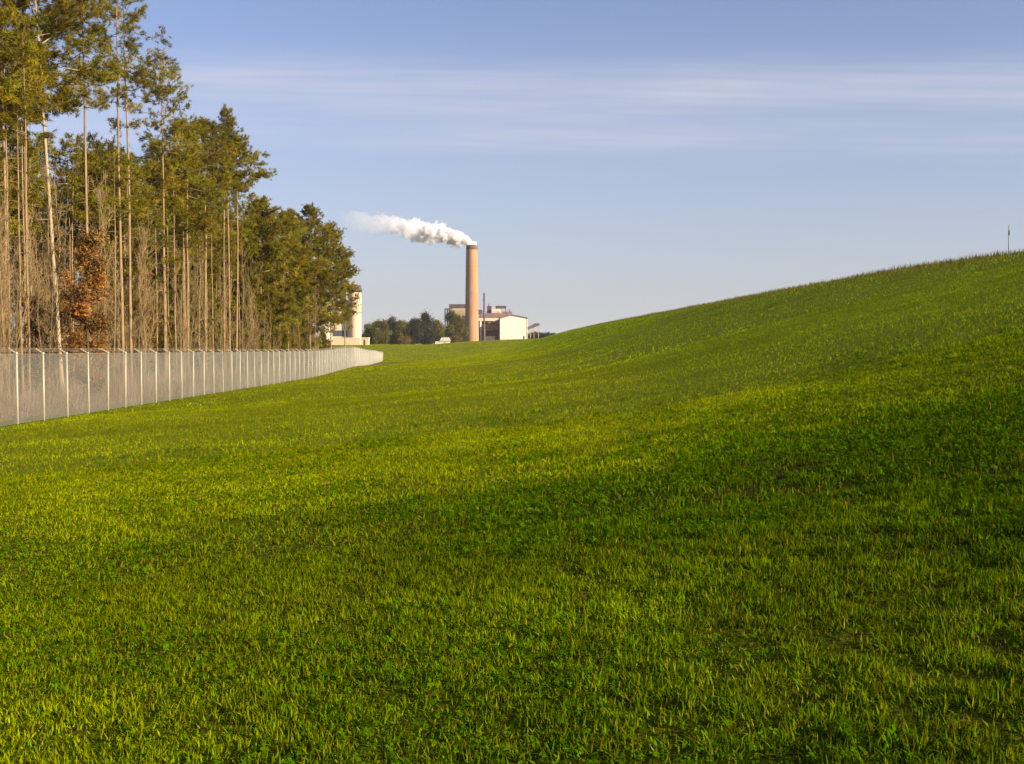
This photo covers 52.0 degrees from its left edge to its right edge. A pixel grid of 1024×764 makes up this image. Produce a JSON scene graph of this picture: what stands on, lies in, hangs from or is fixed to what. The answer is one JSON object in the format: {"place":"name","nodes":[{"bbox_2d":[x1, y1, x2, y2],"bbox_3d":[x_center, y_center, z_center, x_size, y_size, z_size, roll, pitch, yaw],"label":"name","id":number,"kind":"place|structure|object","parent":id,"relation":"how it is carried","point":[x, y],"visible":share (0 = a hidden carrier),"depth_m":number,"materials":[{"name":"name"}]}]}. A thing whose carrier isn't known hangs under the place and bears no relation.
{"place":"outdoors","nodes":[
{"label":"outdoors","id":0,"kind":"place"},
{"bbox_2d":[0,248,1023,763],"bbox_3d":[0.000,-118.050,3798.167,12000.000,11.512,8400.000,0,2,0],"label":"ground","id":1,"kind":"structure","parent":0,"point":[762,377],"depth_m":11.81,"materials":[{"name":"green plant"}]},
{"bbox_2d":[0,188,15,387],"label":"bare sapling","id":2,"kind":"object","parent":1,"relation":"on","point":[2,262],"visible":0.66,"depth_m":56.38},
{"bbox_2d":[0,142,19,227],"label":"slender pine","id":3,"kind":"object","parent":1,"relation":"on","point":[11,185],"visible":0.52,"depth_m":61.95,"materials":[{"name":"green plant"}]},
{"bbox_2d":[0,260,23,405],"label":"bare sapling","id":4,"kind":"object","parent":1,"relation":"on","point":[14,301],"visible":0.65,"depth_m":52.13,"materials":[{"name":"brown plant"}]},
{"bbox_2d":[0,120,40,361],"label":"slender pine","id":5,"kind":"object","parent":1,"relation":"on","point":[12,145],"visible":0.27,"depth_m":70.85,"materials":[{"name":"green plant"}]},
{"bbox_2d":[0,104,42,245],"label":"pine tree","id":6,"kind":"object","parent":1,"relation":"on","point":[34,156],"visible":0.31,"depth_m":66.75,"materials":[{"name":"green plant"}]},
{"bbox_2d":[0,157,45,396],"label":"bare sapling","id":7,"kind":"object","parent":1,"relation":"on","point":[23,272],"visible":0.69,"depth_m":57.20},
{"bbox_2d":[0,204,46,401],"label":"bare sapling","id":8,"kind":"object","parent":1,"relation":"on","point":[9,319],"visible":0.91,"depth_m":50.78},
{"bbox_2d":[9,234,42,380],"bbox_3d":[-28.424,-3.951,61.637,1.796,10.300,2.368,2,2,44],"label":"bare sapling","id":9,"kind":"object","parent":1,"relation":"on","point":[13,261],"visible":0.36,"depth_m":61.20,"materials":[{"name":"brown plant"}]},
{"bbox_2d":[0,17,54,396],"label":"slender pine","id":10,"kind":"object","parent":1,"relation":"on","point":[9,43],"visible":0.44,"depth_m":58.20,"materials":[{"name":"green plant"}]},
{"bbox_2d":[0,69,58,395],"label":"slender pine","id":11,"kind":"object","parent":1,"relation":"on","point":[5,117],"visible":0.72,"depth_m":58.34,"materials":[{"name":"green plant"}]},
{"bbox_2d":[0,163,58,376],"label":"slender pine","id":12,"kind":"object","parent":1,"relation":"on","point":[33,227],"visible":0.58,"depth_m":67.01,"materials":[{"name":"green plant"}]},
{"bbox_2d":[0,18,60,389],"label":"slender pine","id":13,"kind":"object","parent":1,"relation":"on","point":[24,260],"visible":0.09,"depth_m":63.28,"materials":[{"name":"green plant"}]},
{"bbox_2d":[7,81,55,374],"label":"slender pine","id":14,"kind":"object","parent":1,"relation":"on","point":[42,146],"visible":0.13,"depth_m":73.65,"materials":[{"name":"green plant"}]},
{"bbox_2d":[0,13,65,398],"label":"slender pine","id":15,"kind":"object","parent":1,"relation":"on","point":[12,85],"visible":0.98,"depth_m":56.48,"materials":[{"name":"green plant"}]},
{"bbox_2d":[7,160,66,378],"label":"pine tree","id":16,"kind":"object","parent":1,"relation":"on","point":[39,209],"visible":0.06,"depth_m":92.62,"materials":[{"name":"green plant"}]},
{"bbox_2d":[22,210,51,349],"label":"bare sapling","id":17,"kind":"object","parent":1,"relation":"on","point":[44,289],"visible":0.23,"depth_m":69.90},
{"bbox_2d":[0,164,76,293],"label":"pine tree","id":18,"kind":"object","parent":1,"relation":"on","point":[35,167],"visible":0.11,"depth_m":98.60,"materials":[{"name":"green plant"}]},
{"bbox_2d":[0,0,81,399],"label":"pine tree","id":19,"kind":"object","parent":1,"relation":"on","point":[8,13],"visible":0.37,"depth_m":59.84,"materials":[{"name":"green plant"}]},
{"bbox_2d":[13,288,69,398],"bbox_3d":[-26.974,-2.088,60.128,2.717,6.666,3.261,2,2,44],"label":"russet tree","id":20,"kind":"object","parent":1,"relation":"on","point":[35,331],"visible":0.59,"depth_m":59.81,"materials":[{"name":"brown plant"}]},
{"bbox_2d":[27,260,63,398],"bbox_3d":[-25.000,-2.635,56.146,2.069,7.920,1.423,0,2,11],"label":"bare sapling","id":21,"kind":"object","parent":1,"relation":"on","point":[52,306],"visible":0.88,"depth_m":55.99,"materials":[{"name":"brown plant"}]},
{"bbox_2d":[27,148,71,401],"bbox_3d":[-25.690,-5.938,58.449,2.316,14.670,3.367,-1,2,-28],"label":"bare sapling","id":22,"kind":"object","parent":1,"relation":"on","point":[54,316],"visible":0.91,"depth_m":58.55,"materials":[{"name":"brown plant"}]},
{"bbox_2d":[0,0,105,383],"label":"pine tree","id":23,"kind":"object","parent":1,"relation":"on","point":[74,104],"visible":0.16,"depth_m":63.60,"materials":[{"name":"green plant"}]},
{"bbox_2d":[36,188,79,379],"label":"bare sapling","id":24,"kind":"object","parent":1,"relation":"on","point":[65,219],"visible":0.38,"depth_m":66.77,"materials":[{"name":"brown plant"}]},
{"bbox_2d":[36,132,92,334],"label":"slender pine","id":25,"kind":"object","parent":1,"relation":"on","point":[58,160],"visible":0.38,"depth_m":76.40,"materials":[{"name":"green plant"}]},
{"bbox_2d":[0,0,130,391],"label":"pine tree","id":26,"kind":"object","parent":1,"relation":"on","point":[71,21],"visible":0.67,"depth_m":61.71,"materials":[{"name":"green plant"}]},
{"bbox_2d":[50,266,85,388],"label":"russet tree","id":27,"kind":"object","parent":1,"relation":"on","point":[66,286],"visible":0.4,"depth_m":65.73,"materials":[{"name":"plant"}]},
{"bbox_2d":[45,198,93,282],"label":"slender pine","id":28,"kind":"object","parent":1,"relation":"on","point":[75,231],"visible":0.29,"depth_m":80.98,"materials":[{"name":"green plant"}]},
{"bbox_2d":[42,132,108,388],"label":"slender pine","id":29,"kind":"object","parent":1,"relation":"on","point":[71,160],"visible":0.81,"depth_m":68.94,"materials":[{"name":"green plant"}]},
{"bbox_2d":[51,149,112,231],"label":"slender pine","id":30,"kind":"object","parent":1,"relation":"on","point":[90,173],"visible":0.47,"depth_m":71.50,"materials":[{"name":"green plant"}]},
{"bbox_2d":[38,0,130,361],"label":"pine tree","id":31,"kind":"object","parent":1,"relation":"on","point":[99,92],"visible":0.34,"depth_m":67.51,"materials":[{"name":"green plant"}]},
{"bbox_2d":[53,222,122,395],"bbox_3d":[-23.295,-3.815,57.719,3.372,10.273,2.989,0,2,0],"label":"russet tree","id":32,"kind":"object","parent":1,"relation":"on","point":[79,312],"visible":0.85,"depth_m":57.72,"materials":[{"name":"brown plant"}]},
{"bbox_2d":[45,161,131,274],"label":"pine tree","id":33,"kind":"object","parent":1,"relation":"on","point":[78,224],"visible":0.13,"depth_m":81.06,"materials":[{"name":"green plant"}]},
{"bbox_2d":[67,131,117,359],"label":"slender pine","id":34,"kind":"object","parent":1,"relation":"on","point":[91,142],"visible":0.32,"depth_m":75.69,"materials":[{"name":"green plant"}]},
{"bbox_2d":[83,161,118,392],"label":"bare sapling","id":35,"kind":"object","parent":1,"relation":"on","point":[102,216],"visible":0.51,"depth_m":65.16,"materials":[{"name":"brown plant"}]},
{"bbox_2d":[82,138,133,371],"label":"slender pine","id":36,"kind":"object","parent":1,"relation":"on","point":[98,143],"visible":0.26,"depth_m":76.69,"materials":[{"name":"green plant"}]},
{"bbox_2d":[83,149,138,378],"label":"slender pine","id":37,"kind":"object","parent":1,"relation":"on","point":[131,188],"visible":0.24,"depth_m":78.18,"materials":[{"name":"green plant"}]},
{"bbox_2d":[72,0,157,386],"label":"pine tree","id":38,"kind":"object","parent":1,"relation":"on","point":[130,28],"visible":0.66,"depth_m":72.53,"materials":[{"name":"green plant"}]},
{"bbox_2d":[100,252,133,390],"bbox_3d":[-24.227,-3.517,63.885,1.481,9.263,2.153,1,2,20],"label":"bare sapling","id":39,"kind":"object","parent":1,"relation":"on","point":[115,318],"visible":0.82,"depth_m":63.87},
{"bbox_2d":[89,137,145,391],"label":"slender pine","id":40,"kind":"object","parent":1,"relation":"on","point":[125,163],"visible":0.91,"depth_m":70.67,"materials":[{"name":"green plant"}]},
{"bbox_2d":[64,0,179,382],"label":"pine tree","id":41,"kind":"object","parent":1,"relation":"on","point":[130,40],"visible":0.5,"depth_m":75.76,"materials":[{"name":"green plant"}]},
{"bbox_2d":[73,168,181,351],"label":"pine tree","id":42,"kind":"object","parent":1,"relation":"on","point":[134,253],"visible":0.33,"depth_m":80.47,"materials":[{"name":"green plant"}]},
{"bbox_2d":[100,151,155,306],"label":"slender pine","id":43,"kind":"object","parent":1,"relation":"on","point":[133,214],"visible":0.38,"depth_m":77.31,"materials":[{"name":"green plant"}]},
{"bbox_2d":[103,199,153,381],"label":"bare sapling","id":44,"kind":"object","parent":1,"relation":"on","point":[135,322],"visible":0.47,"depth_m":79.86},
{"bbox_2d":[116,223,167,386],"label":"bare sapling","id":45,"kind":"object","parent":1,"relation":"on","point":[153,297],"visible":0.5,"depth_m":80.59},
{"bbox_2d":[121,154,164,360],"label":"slender pine","id":46,"kind":"object","parent":1,"relation":"on","point":[138,161],"visible":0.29,"depth_m":83.73,"materials":[{"name":"green plant"}]},
{"bbox_2d":[132,219,158,385],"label":"bare sapling","id":47,"kind":"object","parent":1,"relation":"on","point":[144,279],"visible":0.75,"depth_m":75.98,"materials":[{"name":"brown plant"}]},
{"bbox_2d":[118,208,172,286],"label":"pine tree","id":48,"kind":"object","parent":1,"relation":"on","point":[160,265],"visible":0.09,"depth_m":121.97,"materials":[{"name":"green plant"}]},
{"bbox_2d":[135,229,157,393],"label":"bare sapling","id":49,"kind":"object","parent":1,"relation":"on","point":[141,310],"visible":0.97,"depth_m":68.44,"materials":[{"name":"brown plant"}]},
{"bbox_2d":[132,270,166,379],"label":"russet tree","id":50,"kind":"object","parent":1,"relation":"on","point":[151,321],"visible":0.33,"depth_m":81.78,"materials":[{"name":"plant"}]},
{"bbox_2d":[119,283,182,372],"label":"young pine","id":51,"kind":"object","parent":1,"relation":"on","point":[170,328],"visible":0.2,"depth_m":97.35,"materials":[{"name":"green plant"}]},
{"bbox_2d":[0,360,313,420],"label":"undergrowth","id":52,"kind":"object","parent":1,"relation":"on","point":[85,392],"visible":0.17,"depth_m":61.14,"materials":[{"name":"brown plant"}]},
{"bbox_2d":[134,150,184,352],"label":"slender pine","id":53,"kind":"object","parent":1,"relation":"on","point":[168,209],"visible":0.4,"depth_m":86.24,"materials":[{"name":"green plant"}]},
{"bbox_2d":[139,146,181,375],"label":"slender pine","id":54,"kind":"object","parent":1,"relation":"on","point":[155,248],"visible":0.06,"depth_m":89.28,"materials":[{"name":"green plant"}]},
{"bbox_2d":[119,45,204,376],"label":"pine tree","id":55,"kind":"object","parent":1,"relation":"on","point":[158,143],"visible":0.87,"depth_m":83.35,"materials":[{"name":"green plant"}]},
{"bbox_2d":[137,144,188,384],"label":"slender pine","id":56,"kind":"object","parent":1,"relation":"on","point":[175,185],"visible":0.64,"depth_m":83.78,"materials":[{"name":"green plant"}]},
{"bbox_2d":[150,137,200,380],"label":"slender pine","id":57,"kind":"object","parent":1,"relation":"on","point":[185,158],"visible":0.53,"depth_m":86.75,"materials":[{"name":"green plant"}]},
{"bbox_2d":[155,249,196,382],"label":"bare sapling","id":58,"kind":"object","parent":1,"relation":"on","point":[181,303],"visible":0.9,"depth_m":81.72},
{"bbox_2d":[159,226,202,291],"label":"slender pine","id":59,"kind":"object","parent":1,"relation":"on","point":[194,261],"visible":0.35,"depth_m":104.39,"materials":[{"name":"green plant"}]},
{"bbox_2d":[164,134,205,370],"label":"slender pine","id":60,"kind":"object","parent":1,"relation":"on","point":[192,157],"visible":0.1,"depth_m":94.61,"materials":[{"name":"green plant"}]},
{"bbox_2d":[157,168,213,369],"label":"pine tree","id":61,"kind":"object","parent":1,"relation":"on","point":[180,243],"visible":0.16,"depth_m":100.40,"materials":[{"name":"green plant"}]},
{"bbox_2d":[158,254,212,369],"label":"young pine","id":62,"kind":"object","parent":1,"relation":"on","point":[178,277],"visible":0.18,"depth_m":104.21,"materials":[{"name":"green plant"}]},
{"bbox_2d":[168,236,207,370],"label":"bare sapling","id":63,"kind":"object","parent":1,"relation":"on","point":[185,284],"visible":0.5,"depth_m":96.04,"materials":[{"name":"brown plant"}]},
{"bbox_2d":[162,295,214,372],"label":"understorey shrub","id":64,"kind":"object","parent":1,"relation":"on","point":[191,323],"visible":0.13,"depth_m":101.94,"materials":[{"name":"brown plant"}]},
{"bbox_2d":[169,286,208,371],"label":"understorey shrub","id":65,"kind":"object","parent":1,"relation":"on","point":[179,295],"visible":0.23,"depth_m":102.15,"materials":[{"name":"brown plant"}]},
{"bbox_2d":[147,113,231,375],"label":"pine tree","id":66,"kind":"object","parent":1,"relation":"on","point":[188,210],"visible":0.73,"depth_m":89.64,"materials":[{"name":"green plant"}]},
{"bbox_2d":[0,346,382,425],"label":"chain link fence","id":67,"kind":"object","parent":1,"relation":"on","point":[331,361],"visible":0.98,"depth_m":59.25,"materials":[{"name":"metal"}]},
{"bbox_2d":[176,206,222,377],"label":"slender pine","id":68,"kind":"object","parent":1,"relation":"on","point":[196,242],"visible":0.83,"depth_m":90.79,"materials":[{"name":"green plant"}]},
{"bbox_2d":[188,253,216,382],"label":"bare sapling","id":69,"kind":"object","parent":1,"relation":"on","point":[203,309],"visible":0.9,"depth_m":82.44,"materials":[{"name":"brown plant"}]},
{"bbox_2d":[176,276,231,369],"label":"young pine","id":70,"kind":"object","parent":1,"relation":"on","point":[215,313],"visible":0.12,"depth_m":111.71,"materials":[{"name":"green plant"}]},
{"bbox_2d":[175,190,234,368],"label":"pine tree","id":71,"kind":"object","parent":1,"relation":"on","point":[221,238],"visible":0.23,"depth_m":109.17,"materials":[{"name":"green plant"}]},
{"bbox_2d":[165,113,255,371],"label":"pine tree","id":72,"kind":"object","parent":1,"relation":"on","point":[211,129],"visible":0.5,"depth_m":97.77,"materials":[{"name":"green plant"}]},
{"bbox_2d":[198,240,233,366],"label":"slender pine","id":73,"kind":"object","parent":1,"relation":"on","point":[220,258],"visible":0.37,"depth_m":113.53,"materials":[{"name":"green plant"}]},
{"bbox_2d":[192,262,240,362],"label":"young pine","id":74,"kind":"object","parent":1,"relation":"on","point":[221,286],"visible":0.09,"depth_m":117.52,"materials":[{"name":"green plant"}]},
{"bbox_2d":[200,164,232,350],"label":"slender pine","id":75,"kind":"object","parent":1,"relation":"on","point":[212,210],"visible":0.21,"depth_m":105.64,"materials":[{"name":"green plant"}]},
{"bbox_2d":[212,255,230,359],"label":"bare sapling","id":76,"kind":"object","parent":1,"relation":"on","point":[223,305],"visible":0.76,"depth_m":100.13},
{"bbox_2d":[207,231,241,296],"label":"slender pine","id":77,"kind":"object","parent":1,"relation":"on","point":[231,259],"visible":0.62,"depth_m":112.00,"materials":[{"name":"green plant"}]},
{"bbox_2d":[207,204,241,282],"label":"slender pine","id":78,"kind":"object","parent":1,"relation":"on","point":[230,218],"visible":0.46,"depth_m":111.15,"materials":[{"name":"green plant"}]},
{"bbox_2d":[198,104,255,370],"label":"pine tree","id":79,"kind":"object","parent":1,"relation":"on","point":[223,113],"visible":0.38,"depth_m":105.38,"materials":[{"name":"green plant"}]},
{"bbox_2d":[207,138,253,367],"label":"pine tree","id":80,"kind":"object","parent":1,"relation":"on","point":[233,158],"visible":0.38,"depth_m":103.62,"materials":[{"name":"green plant"}]},
{"bbox_2d":[217,194,254,349],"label":"slender pine","id":81,"kind":"object","parent":1,"relation":"on","point":[242,207],"visible":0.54,"depth_m":119.04,"materials":[{"name":"green plant"}]},
{"bbox_2d":[221,193,252,369],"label":"slender pine","id":82,"kind":"object","parent":1,"relation":"on","point":[230,206],"visible":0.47,"depth_m":118.09,"materials":[{"name":"green plant"}]},
{"bbox_2d":[203,125,276,370],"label":"pine tree","id":83,"kind":"object","parent":1,"relation":"on","point":[259,174],"visible":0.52,"depth_m":106.61,"materials":[{"name":"green plant"}]},
{"bbox_2d":[236,238,255,364],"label":"bare sapling","id":84,"kind":"object","parent":1,"relation":"on","point":[242,265],"visible":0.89,"depth_m":110.37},
{"bbox_2d":[231,289,281,369],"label":"young pine","id":85,"kind":"object","parent":1,"relation":"on","point":[261,305],"visible":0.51,"depth_m":121.37,"materials":[{"name":"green plant"}]},
{"bbox_2d":[203,195,318,343],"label":"pine tree","id":86,"kind":"object","parent":1,"relation":"on","point":[269,250],"visible":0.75,"depth_m":122.60,"materials":[{"name":"green plant"}]},
{"bbox_2d":[256,268,293,362],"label":"young pine","id":87,"kind":"object","parent":1,"relation":"on","point":[285,336],"visible":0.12,"depth_m":130.42,"materials":[{"name":"green plant"}]},
{"bbox_2d":[252,207,337,358],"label":"pine tree","id":88,"kind":"object","parent":1,"relation":"on","point":[316,267],"visible":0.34,"depth_m":139.20,"materials":[{"name":"green plant"}]},
{"bbox_2d":[304,286,325,350],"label":"bare sapling","id":89,"kind":"object","parent":1,"relation":"on","point":[313,339],"visible":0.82,"depth_m":139.33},
{"bbox_2d":[285,202,361,354],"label":"pine tree","id":90,"kind":"object","parent":1,"relation":"on","point":[313,221],"visible":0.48,"depth_m":157.11,"materials":[{"name":"green plant"}]},
{"bbox_2d":[302,220,359,349],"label":"pine tree","id":91,"kind":"object","parent":1,"relation":"on","point":[340,303],"visible":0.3,"depth_m":177.30,"materials":[{"name":"green plant"}]},
{"bbox_2d":[323,302,348,344],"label":"office block","id":92,"kind":"structure","parent":1,"relation":"on","point":[338,332],"depth_m":559.34,"materials":[{"name":"white concrete"}]},
{"bbox_2d":[331,252,361,346],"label":"pine tree","id":93,"kind":"object","parent":1,"relation":"on","point":[353,303],"visible":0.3,"depth_m":195.56,"materials":[{"name":"green plant"}]},
{"bbox_2d":[348,285,361,344],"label":"pale tower","id":94,"kind":"structure","parent":1,"relation":"on","point":[355,330],"depth_m":556.41,"materials":[{"name":"concrete"}]},
{"bbox_2d":[370,317,392,343],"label":"leafy tree","id":95,"kind":"object","parent":1,"relation":"on","point":[381,332],"visible":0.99,"depth_m":587.35,"materials":[{"name":"green plant"}]},
{"bbox_2d":[391,319,411,343],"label":"leafy tree","id":96,"kind":"object","parent":1,"relation":"on","point":[401,330],"visible":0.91,"depth_m":595.86,"materials":[{"name":"green plant"}]},
{"bbox_2d":[408,308,438,344],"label":"dark tree","id":97,"kind":"object","parent":1,"relation":"on","point":[423,326],"visible":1,"depth_m":597.50,"materials":[{"name":"green plant"}]},
{"bbox_2d":[426,319,445,344],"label":"leafy tree","id":98,"kind":"object","parent":1,"relation":"on","point":[440,332],"visible":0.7,"depth_m":615.69,"materials":[{"name":"green plant"}]},
{"bbox_2d":[443,309,460,342],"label":"leafy tree","id":99,"kind":"object","parent":1,"relation":"on","point":[453,323],"visible":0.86,"depth_m":620.76,"materials":[{"name":"green plant"}]},
{"bbox_2d":[444,304,465,341],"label":"boiler house","id":100,"kind":"structure","parent":1,"relation":"on","point":[459,309],"depth_m":688.89,"materials":[{"name":"metal"}]},
{"bbox_2d":[465,245,478,341],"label":"chimney","id":101,"kind":"object","parent":1,"relation":"on","point":[471,301],"visible":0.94,"depth_m":655.32,"materials":[{"name":"concrete"}]},
{"bbox_2d":[478,304,511,340],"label":"process building","id":102,"kind":"structure","parent":1,"relation":"on","point":[492,323],"depth_m":672.68,"materials":[{"name":"metal"}]},
{"bbox_2d":[0,310,1023,763],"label":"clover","id":103,"kind":"object","parent":1,"relation":"on","point":[608,528],"visible":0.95,"depth_m":9.35,"materials":[{"name":"green plant"}]},
{"bbox_2d":[500,314,527,339],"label":"gabled hall","id":104,"kind":"structure","parent":1,"relation":"on","point":[512,326],"depth_m":654.27,"materials":[{"name":"metal"}]},
{"bbox_2d":[3,0,1023,344],"label":"sky","id":105,"kind":"structure","parent":0,"point":[603,161],"materials":[{"name":"blue"}]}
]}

